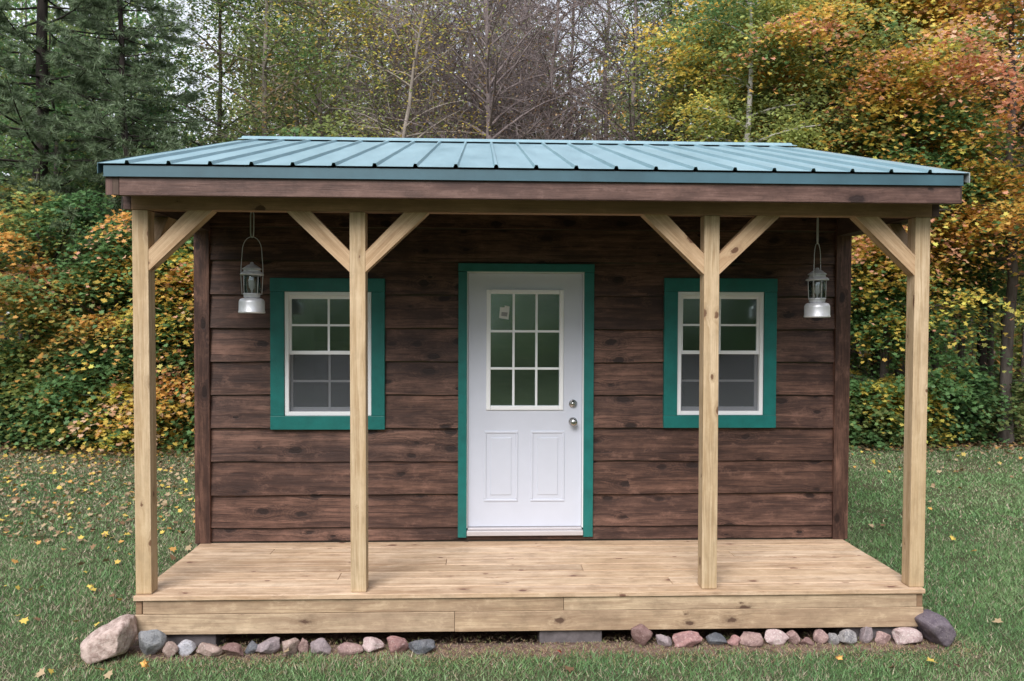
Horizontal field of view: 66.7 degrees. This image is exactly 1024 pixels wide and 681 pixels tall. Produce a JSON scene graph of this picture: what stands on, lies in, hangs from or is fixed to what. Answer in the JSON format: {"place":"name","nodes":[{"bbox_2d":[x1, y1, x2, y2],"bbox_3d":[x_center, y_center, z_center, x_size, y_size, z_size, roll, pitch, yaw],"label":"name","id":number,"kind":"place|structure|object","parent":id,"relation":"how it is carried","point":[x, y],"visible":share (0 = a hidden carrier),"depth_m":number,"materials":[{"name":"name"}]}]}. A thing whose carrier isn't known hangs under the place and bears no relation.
{"place":"outdoors","nodes":[
{"label":"outdoors","id":0,"kind":"place"},
{"bbox_2d":[0,336,1023,680],"bbox_3d":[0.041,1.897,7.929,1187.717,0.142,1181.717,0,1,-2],"label":"ground","id":1,"kind":"structure","parent":0,"point":[492,642],"depth_m":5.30,"materials":[{"name":"green plant"}]},
{"bbox_2d":[0,173,30,328],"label":"white pine","id":2,"kind":"object","parent":1,"relation":"on","point":[4,258],"visible":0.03,"depth_m":17.74,"materials":[{"name":"green plant"}]},
{"bbox_2d":[0,340,94,456],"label":"shrub","id":3,"kind":"object","parent":1,"relation":"on","point":[4,425],"visible":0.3,"depth_m":12.54,"materials":[{"name":"green plant"}]},
{"bbox_2d":[0,56,116,347],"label":"young tree","id":4,"kind":"object","parent":1,"relation":"on","point":[3,76],"visible":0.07,"depth_m":16.02,"materials":[{"name":"green plant"}]},
{"bbox_2d":[0,337,128,459],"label":"shrub","id":5,"kind":"object","parent":1,"relation":"on","point":[30,384],"visible":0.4,"depth_m":12.23,"materials":[{"name":"green plant"}]},
{"bbox_2d":[0,12,139,419],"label":"young tree","id":6,"kind":"object","parent":1,"relation":"on","point":[55,165],"visible":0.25,"depth_m":13.98,"materials":[{"name":"green plant"}]},
{"bbox_2d":[0,345,165,458],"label":"shrub","id":7,"kind":"object","parent":1,"relation":"on","point":[98,388],"visible":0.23,"depth_m":12.20,"materials":[{"name":"orange plant"}]},
{"bbox_2d":[0,169,179,455],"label":"maple tree","id":8,"kind":"object","parent":1,"relation":"on","point":[9,233],"visible":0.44,"depth_m":12.39,"materials":[{"name":"orange plant"}]},
{"bbox_2d":[0,0,192,423],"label":"white pine","id":9,"kind":"object","parent":1,"relation":"on","point":[32,132],"visible":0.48,"depth_m":13.19,"materials":[{"name":"green plant"}]},
{"bbox_2d":[0,189,193,465],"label":"maple tree","id":10,"kind":"object","parent":1,"relation":"on","point":[80,322],"visible":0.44,"depth_m":12.06,"materials":[{"name":"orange plant"}]},
{"bbox_2d":[0,72,206,381],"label":"oak tree","id":11,"kind":"object","parent":1,"relation":"on","point":[76,155],"visible":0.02,"depth_m":16.57,"materials":[{"name":"green plant"}]},
{"bbox_2d":[80,614,137,664],"bbox_3d":[-2.449,1.816,4.729,0.303,0.282,0.259,0,1,-2],"label":"boulder","id":12,"kind":"object","parent":1,"relation":"on","point":[115,637],"visible":1,"depth_m":4.62,"materials":[{"name":"beige stone"}]},
{"bbox_2d":[32,208,194,466],"bbox_3d":[-5.405,-0.403,12.914,4.538,4.338,5.374,0,1,-2],"label":"maple tree","id":13,"kind":"object","parent":1,"relation":"on","point":[185,261],"visible":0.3,"depth_m":11.85,"materials":[{"name":"yellow plant"}]},
{"bbox_2d":[2,0,230,214],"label":"white pine","id":14,"kind":"object","parent":1,"relation":"on","point":[119,78],"visible":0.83,"depth_m":12.98,"materials":[{"name":"green plant"}]},
{"bbox_2d":[15,33,238,289],"bbox_3d":[-6.944,-2.064,14.888,4.579,7.585,4.818,0,1,-2],"label":"young tree","id":15,"kind":"object","parent":1,"relation":"on","point":[178,57],"visible":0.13,"depth_m":14.60,"materials":[{"name":"green plant"}]},
{"bbox_2d":[9,69,249,349],"bbox_3d":[-8.792,-2.610,19.747,8.284,8.415,8.807,0,1,-2],"label":"oak tree","id":16,"kind":"object","parent":1,"relation":"on","point":[207,113],"visible":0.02,"depth_m":19.19,"materials":[{"name":"green plant"}]},
{"bbox_2d":[64,339,194,457],"bbox_3d":[-5.931,0.853,12.727,2.832,1.856,2.826,0,1,-2],"label":"shrub","id":17,"kind":"object","parent":1,"relation":"on","point":[126,387],"visible":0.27,"depth_m":12.11,"materials":[{"name":"yellow plant"}]},
{"bbox_2d":[93,346,194,460],"bbox_3d":[-5.091,0.926,12.592,2.940,1.714,2.875,0,1,-2],"label":"shrub","id":18,"kind":"object","parent":1,"relation":"on","point":[184,438],"visible":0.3,"depth_m":12.04,"materials":[{"name":"green plant"}]},
{"bbox_2d":[140,659,149,667],"bbox_3d":[-2.123,1.873,4.510,0.045,0.046,0.054,2,2,45],"label":"fallen leaf","id":19,"kind":"object","parent":1,"relation":"on","point":[144,663],"visible":1,"depth_m":4.51,"materials":[{"name":"yellow plant"}]},
{"bbox_2d":[138,629,166,655],"bbox_3d":[-2.197,1.844,4.739,0.176,0.179,0.090,0,1,0],"label":"stone","id":20,"kind":"object","parent":1,"relation":"on","point":[152,642],"visible":1,"depth_m":4.72,"materials":[{"name":"grey stone"}]},
{"bbox_2d":[162,641,178,657],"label":"stone","id":21,"kind":"object","parent":1,"relation":"on","point":[170,648],"visible":0.99,"depth_m":4.71,"materials":[{"name":"beige stone"}]},
{"bbox_2d":[159,397,193,458],"bbox_3d":[-4.075,0.844,12.661,2.800,1.858,2.791,1,2,31],"label":"shrub","id":22,"kind":"object","parent":1,"relation":"on","point":[179,443],"depth_m":11.91,"materials":[{"name":"green plant"}]},
{"bbox_2d":[177,639,196,655],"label":"stone","id":23,"kind":"object","parent":1,"relation":"on","point":[187,647],"visible":1,"depth_m":4.74,"materials":[{"name":"grey stone"}]},
{"bbox_2d":[61,0,322,155],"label":"birch tree","id":24,"kind":"object","parent":1,"relation":"on","point":[219,113],"visible":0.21,"depth_m":16.95,"materials":[{"name":"green plant"}]},
{"bbox_2d":[196,642,223,656],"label":"stone","id":25,"kind":"object","parent":1,"relation":"on","point":[208,649],"visible":0.98,"depth_m":4.73,"materials":[{"name":"beige stone"}]},
{"bbox_2d":[222,642,244,656],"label":"stone","id":26,"kind":"object","parent":1,"relation":"on","point":[233,649],"visible":1,"depth_m":4.72,"materials":[{"name":"pink stone"}]},
{"bbox_2d":[127,115,365,402],"bbox_3d":[-3.619,-1.006,13.653,5.049,5.507,5.433,1,2,32],"label":"maple tree","id":27,"kind":"object","parent":1,"relation":"on","point":[297,129],"visible":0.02,"depth_m":12.66,"materials":[{"name":"green plant"}]},
{"bbox_2d":[244,640,257,654],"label":"stone","id":28,"kind":"object","parent":1,"relation":"on","point":[252,646],"visible":1,"depth_m":4.76,"materials":[{"name":"stone"}]},
{"bbox_2d":[136,0,375,148],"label":"birch tree","id":29,"kind":"object","parent":1,"relation":"on","point":[263,88],"visible":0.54,"depth_m":15.43,"materials":[{"name":"green plant"}]},
{"bbox_2d":[255,637,279,653],"bbox_3d":[-1.494,1.883,4.780,0.114,0.105,0.125,1,2,38],"label":"stone","id":30,"kind":"object","parent":1,"relation":"on","point":[271,645],"visible":1,"depth_m":4.75,"materials":[{"name":"grey stone"}]},
{"bbox_2d":[142,0,433,143],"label":"aspen tree","id":31,"kind":"object","parent":1,"relation":"on","point":[281,82],"visible":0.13,"depth_m":20.11,"materials":[{"name":"green plant"}]},
{"bbox_2d":[282,638,299,655],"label":"stone","id":32,"kind":"object","parent":1,"relation":"on","point":[292,644],"visible":0.97,"depth_m":4.75,"materials":[{"name":"beige stone"}]},
{"bbox_2d":[298,638,308,653],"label":"stone","id":33,"kind":"object","parent":1,"relation":"on","point":[303,646],"visible":0.98,"depth_m":4.78,"materials":[{"name":"pink stone"}]},
{"bbox_2d":[190,0,430,144],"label":"birch tree","id":34,"kind":"object","parent":1,"relation":"on","point":[338,6],"visible":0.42,"depth_m":16.31,"materials":[{"name":"green plant"}]},
{"bbox_2d":[310,638,330,654],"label":"stone","id":35,"kind":"object","parent":1,"relation":"on","point":[319,645],"visible":0.97,"depth_m":4.77,"materials":[{"name":"stone"}]},
{"bbox_2d":[337,642,362,656],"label":"stone","id":36,"kind":"object","parent":1,"relation":"on","point":[347,648],"visible":0.94,"depth_m":4.75,"materials":[{"name":"pink stone"}]},
{"bbox_2d":[240,0,485,138],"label":"bare tree","id":37,"kind":"object","parent":1,"relation":"on","point":[394,61],"visible":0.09,"depth_m":19.00,"materials":[{"name":"grey plant"}]},
{"bbox_2d":[362,637,383,652],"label":"stone","id":38,"kind":"object","parent":1,"relation":"on","point":[372,643],"visible":0.97,"depth_m":4.80,"materials":[{"name":"stone"}]},
{"bbox_2d":[387,636,408,652],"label":"stone","id":39,"kind":"object","parent":1,"relation":"on","point":[397,644],"visible":1,"depth_m":4.79,"materials":[{"name":"pink stone"}]},
{"bbox_2d":[272,0,555,138],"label":"bare tree","id":40,"kind":"object","parent":1,"relation":"on","point":[402,83],"visible":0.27,"depth_m":16.89,"materials":[{"name":"grey plant"}]},
{"bbox_2d":[408,639,435,655],"bbox_3d":[-0.558,1.891,4.803,0.177,0.096,0.098,0,1,8],"label":"stone","id":41,"kind":"object","parent":1,"relation":"on","point":[422,646],"visible":0.98,"depth_m":4.77,"materials":[{"name":"stone"}]},
{"bbox_2d":[298,0,551,138],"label":"aspen tree","id":42,"kind":"object","parent":1,"relation":"on","point":[420,30],"visible":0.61,"depth_m":15.31,"materials":[{"name":"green plant"}]},
{"bbox_2d":[364,0,530,138],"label":"bare tree","id":43,"kind":"object","parent":1,"relation":"on","point":[445,87],"visible":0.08,"depth_m":19.49,"materials":[{"name":"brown plant"}]},
{"bbox_2d":[326,0,602,139],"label":"bare tree","id":44,"kind":"object","parent":1,"relation":"on","point":[493,117],"visible":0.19,"depth_m":17.72,"materials":[{"name":"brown plant"}]},
{"bbox_2d":[351,0,640,139],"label":"bare tree","id":45,"kind":"object","parent":1,"relation":"on","point":[489,81],"visible":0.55,"depth_m":15.88,"materials":[{"name":"grey plant"}]},
{"bbox_2d":[0,439,1022,678],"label":"leaf litter","id":46,"kind":"object","parent":1,"relation":"on","point":[108,674],"visible":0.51,"depth_m":8.89,"materials":[{"name":"plant"}]},
{"bbox_2d":[0,0,1023,384],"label":"woods","id":47,"kind":"object","parent":1,"relation":"on","point":[1018,330],"visible":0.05,"depth_m":27.06,"materials":[{"name":"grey plant"}]},
{"bbox_2d":[0,420,1023,454],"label":"forest litter","id":48,"kind":"object","parent":1,"relation":"on","point":[869,447],"visible":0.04,"depth_m":12.65,"materials":[{"name":"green plant"}]},
{"bbox_2d":[396,0,664,139],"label":"bare tree","id":49,"kind":"object","parent":1,"relation":"on","point":[533,51],"visible":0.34,"depth_m":17.76,"materials":[{"name":"grey plant"}]},
{"bbox_2d":[54,628,1010,680],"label":"straw debris","id":50,"kind":"object","parent":1,"relation":"on","point":[742,646],"visible":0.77,"depth_m":4.80,"materials":[{"name":"brown plant"}]},
{"bbox_2d":[97,136,969,645],"bbox_3d":[0.072,0.050,7.473,5.223,3.937,5.612,0,1,-2],"label":"cabin","id":51,"kind":"object","parent":1,"relation":"on","point":[565,390],"visible":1,"depth_m":5.97,"materials":[{"name":"brown wood"}]},
{"bbox_2d":[238,212,264,312],"bbox_3d":[-1.801,-0.712,5.396,0.182,1.045,0.182,0,1,-10],"label":"lantern","id":52,"kind":"object","parent":51,"relation":"hanging from","point":[251,302],"visible":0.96,"depth_m":5.36,"materials":[{"name":"metal"}]},
{"bbox_2d":[270,278,384,429],"bbox_3d":[-1.413,0.102,6.014,0.871,1.160,0.118,0,1,-2],"label":"window","id":53,"kind":"structure","parent":51,"relation":"in","point":[308,392],"depth_m":5.97,"materials":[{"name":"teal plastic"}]},
{"bbox_2d":[468,273,581,526],"bbox_3d":[0.103,0.467,6.060,0.887,1.976,0.118,0,1,-2],"label":"door","id":54,"kind":"structure","parent":51,"relation":"in","point":[524,461],"depth_m":6.08,"materials":[{"name":"white paint"}]},
{"bbox_2d":[663,278,777,427],"bbox_3d":[1.625,0.098,6.130,0.889,1.168,0.118,0,1,-2],"label":"window","id":55,"kind":"structure","parent":51,"relation":"in","point":[746,379],"depth_m":6.09,"materials":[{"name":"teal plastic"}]},
{"bbox_2d":[804,218,830,317],"bbox_3d":[2.175,-0.687,5.542,0.182,1.045,0.182,1,3,40],"label":"lantern","id":56,"kind":"object","parent":51,"relation":"hanging from","point":[817,307],"visible":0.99,"depth_m":5.51,"materials":[{"name":"silver metal"}]},
{"bbox_2d":[450,0,618,140],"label":"bare tree","id":57,"kind":"object","parent":1,"relation":"on","point":[520,2],"visible":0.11,"depth_m":20.98,"materials":[{"name":"grey plant"}]},
{"bbox_2d":[457,0,689,140],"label":"bare tree","id":58,"kind":"object","parent":1,"relation":"on","point":[598,97],"visible":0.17,"depth_m":18.74,"materials":[{"name":"grey plant"}]},
{"bbox_2d":[501,0,656,140],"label":"bare tree","id":59,"kind":"object","parent":1,"relation":"on","point":[551,48],"visible":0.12,"depth_m":20.49,"materials":[{"name":"grey plant"}]},
{"bbox_2d":[522,0,727,140],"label":"bare tree","id":60,"kind":"object","parent":1,"relation":"on","point":[634,36],"visible":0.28,"depth_m":16.87,"materials":[{"name":"grey plant"}]},
{"bbox_2d":[631,624,652,645],"bbox_3d":[0.828,1.869,4.938,0.131,0.144,0.091,1,1,24],"label":"stone","id":61,"kind":"object","parent":1,"relation":"on","point":[641,634],"visible":1,"depth_m":4.91,"materials":[{"name":"pink stone"}]},
{"bbox_2d":[555,0,764,141],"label":"aspen tree","id":62,"kind":"object","parent":1,"relation":"on","point":[648,81],"visible":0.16,"depth_m":17.11,"materials":[{"name":"grey plant"}]},
{"bbox_2d":[656,634,671,646],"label":"stone","id":63,"kind":"object","parent":1,"relation":"on","point":[664,640],"visible":1,"depth_m":4.91,"materials":[{"name":"grey stone"}]},
{"bbox_2d":[672,631,702,647],"bbox_3d":[1.108,1.888,4.915,0.194,0.110,0.097,0,1,-1],"label":"stone","id":64,"kind":"object","parent":1,"relation":"on","point":[685,639],"visible":0.98,"depth_m":4.89,"materials":[{"name":"pink stone"}]},
{"bbox_2d":[706,632,726,645],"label":"stone","id":65,"kind":"object","parent":1,"relation":"on","point":[715,639],"visible":0.99,"depth_m":4.93,"materials":[{"name":"stone"}]},
{"bbox_2d":[727,635,740,646],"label":"stone","id":66,"kind":"object","parent":1,"relation":"on","point":[734,640],"visible":0.98,"depth_m":4.92,"materials":[{"name":"pink stone"}]},
{"bbox_2d":[639,6,846,141],"bbox_3d":[6.504,-4.681,19.231,7.326,12.700,7.941,-1,2,-34],"label":"maple tree","id":67,"kind":"object","parent":1,"relation":"on","point":[714,92],"depth_m":18.82,"materials":[{"name":"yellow plant"}]},
{"bbox_2d":[739,632,763,646],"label":"stone","id":68,"kind":"object","parent":1,"relation":"on","point":[751,639],"visible":1,"depth_m":4.91,"materials":[{"name":"pink stone"}]},
{"bbox_2d":[589,0,918,342],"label":"maple tree","id":69,"kind":"object","parent":1,"relation":"on","point":[652,45],"visible":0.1,"depth_m":14.93,"materials":[{"name":"yellow plant"}]},
{"bbox_2d":[635,0,874,157],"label":"birch tree","id":70,"kind":"object","parent":1,"relation":"on","point":[746,10],"visible":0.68,"depth_m":12.72,"materials":[{"name":"green plant"}]},
{"bbox_2d":[764,629,788,644],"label":"stone","id":71,"kind":"object","parent":1,"relation":"on","point":[775,637],"visible":1,"depth_m":4.94,"materials":[{"name":"stone"}]},
{"bbox_2d":[786,630,800,644],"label":"stone","id":72,"kind":"object","parent":1,"relation":"on","point":[794,637],"visible":1,"depth_m":4.94,"materials":[{"name":"pink stone"}]},
{"bbox_2d":[800,637,814,645],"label":"stone","id":73,"kind":"object","parent":1,"relation":"on","point":[807,641],"visible":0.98,"depth_m":4.93,"materials":[{"name":"pink stone"}]},
{"bbox_2d":[813,629,828,643],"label":"stone","id":74,"kind":"object","parent":1,"relation":"on","point":[820,636],"visible":1,"depth_m":4.96,"materials":[{"name":"pink stone"}]},
{"bbox_2d":[623,0,1023,386],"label":"maple tree","id":75,"kind":"object","parent":1,"relation":"on","point":[790,26],"visible":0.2,"depth_m":12.53,"materials":[{"name":"orange plant"}]},
{"bbox_2d":[827,633,839,644],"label":"stone","id":76,"kind":"object","parent":1,"relation":"on","point":[833,638],"visible":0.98,"depth_m":4.95,"materials":[{"name":"stone"}]},
{"bbox_2d":[838,629,856,644],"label":"stone","id":77,"kind":"object","parent":1,"relation":"on","point":[847,636],"visible":1,"depth_m":4.94,"materials":[{"name":"stone"}]},
{"bbox_2d":[702,0,1023,400],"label":"maple tree","id":78,"kind":"object","parent":1,"relation":"on","point":[1019,23],"visible":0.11,"depth_m":13.42,"materials":[{"name":"orange plant"}]},
{"bbox_2d":[858,627,872,643],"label":"stone","id":79,"kind":"object","parent":1,"relation":"on","point":[865,634],"visible":1,"depth_m":4.97,"materials":[{"name":"grey stone"}]},
{"bbox_2d":[875,631,890,643],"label":"stone","id":80,"kind":"object","parent":1,"relation":"on","point":[881,637],"visible":1,"depth_m":4.97,"materials":[{"name":"pink stone"}]},
{"bbox_2d":[763,9,1023,378],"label":"oak tree","id":81,"kind":"object","parent":1,"relation":"on","point":[873,358],"depth_m":19.37,"materials":[{"name":"brown plant"}]},
{"bbox_2d":[849,371,939,455],"bbox_3d":[5.936,1.161,13.199,2.704,1.280,2.430,0,1,-2],"label":"shrub","id":82,"kind":"object","parent":1,"relation":"on","point":[860,385],"visible":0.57,"depth_m":12.74,"materials":[{"name":"green plant"}]},
{"bbox_2d":[892,627,922,644],"bbox_3d":[2.527,1.891,4.975,0.187,0.114,0.098,0,1,8],"label":"stone","id":83,"kind":"object","parent":1,"relation":"on","point":[903,635],"visible":1,"depth_m":4.95,"materials":[{"name":"pink stone"}]},
{"bbox_2d":[849,375,966,453],"bbox_3d":[6.500,1.181,13.589,2.660,1.260,2.570,1,2,41],"label":"shrub","id":84,"kind":"object","parent":1,"relation":"on","point":[933,430],"visible":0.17,"depth_m":12.96,"materials":[{"name":"green plant"}]},
{"bbox_2d":[799,45,1023,463],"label":"maple tree","id":85,"kind":"object","parent":1,"relation":"on","point":[882,317],"visible":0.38,"depth_m":12.56,"materials":[{"name":"orange plant"}]},
{"bbox_2d":[812,0,1023,443],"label":"maple tree","id":86,"kind":"object","parent":1,"relation":"on","point":[1013,101],"visible":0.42,"depth_m":12.35,"materials":[{"name":"orange plant"}]},
{"bbox_2d":[914,609,955,646],"bbox_3d":[2.713,1.849,5.007,0.237,0.210,0.247,0,1,-2],"label":"boulder","id":87,"kind":"object","parent":1,"relation":"on","point":[935,628],"visible":0.89,"depth_m":4.92,"materials":[{"name":"grey stone"}]},
{"bbox_2d":[857,183,1023,397],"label":"maple tree","id":88,"kind":"object","parent":1,"relation":"on","point":[995,289],"visible":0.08,"depth_m":15.13,"materials":[{"name":"yellow plant"}]},
{"bbox_2d":[868,47,1023,369],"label":"young tree","id":89,"kind":"object","parent":1,"relation":"on","point":[931,331],"visible":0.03,"depth_m":14.34,"materials":[{"name":"orange plant"}]},
{"bbox_2d":[877,0,1023,404],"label":"oak tree","id":90,"kind":"object","parent":1,"relation":"on","point":[982,360],"visible":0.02,"depth_m":18.87,"materials":[{"name":"brown plant"}]},
{"bbox_2d":[887,367,1022,450],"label":"shrub","id":91,"kind":"object","parent":1,"relation":"on","point":[969,419],"visible":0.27,"depth_m":13.22,"materials":[{"name":"green plant"}]},
{"bbox_2d":[937,87,1023,367],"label":"young tree","id":92,"kind":"object","parent":1,"relation":"on","point":[979,248],"depth_m":16.74,"materials":[{"name":"brown plant"}]},
{"bbox_2d":[942,363,1023,450],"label":"shrub","id":93,"kind":"object","parent":1,"relation":"on","point":[1018,396],"visible":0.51,"depth_m":13.31,"materials":[{"name":"green plant"}]},
{"bbox_2d":[948,54,1023,376],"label":"young tree","id":94,"kind":"object","parent":1,"relation":"on","point":[990,360],"visible":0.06,"depth_m":15.31,"materials":[{"name":"brown plant"}]},
{"bbox_2d":[966,92,1023,340],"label":"young tree","id":95,"kind":"object","parent":1,"relation":"on","point":[1002,307],"visible":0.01,"depth_m":17.32,"materials":[{"name":"brown plant"}]},
{"bbox_2d":[2,0,1023,318],"label":"sky","id":96,"kind":"structure","parent":0,"point":[210,42],"materials":[{"name":"white"}]}
]}

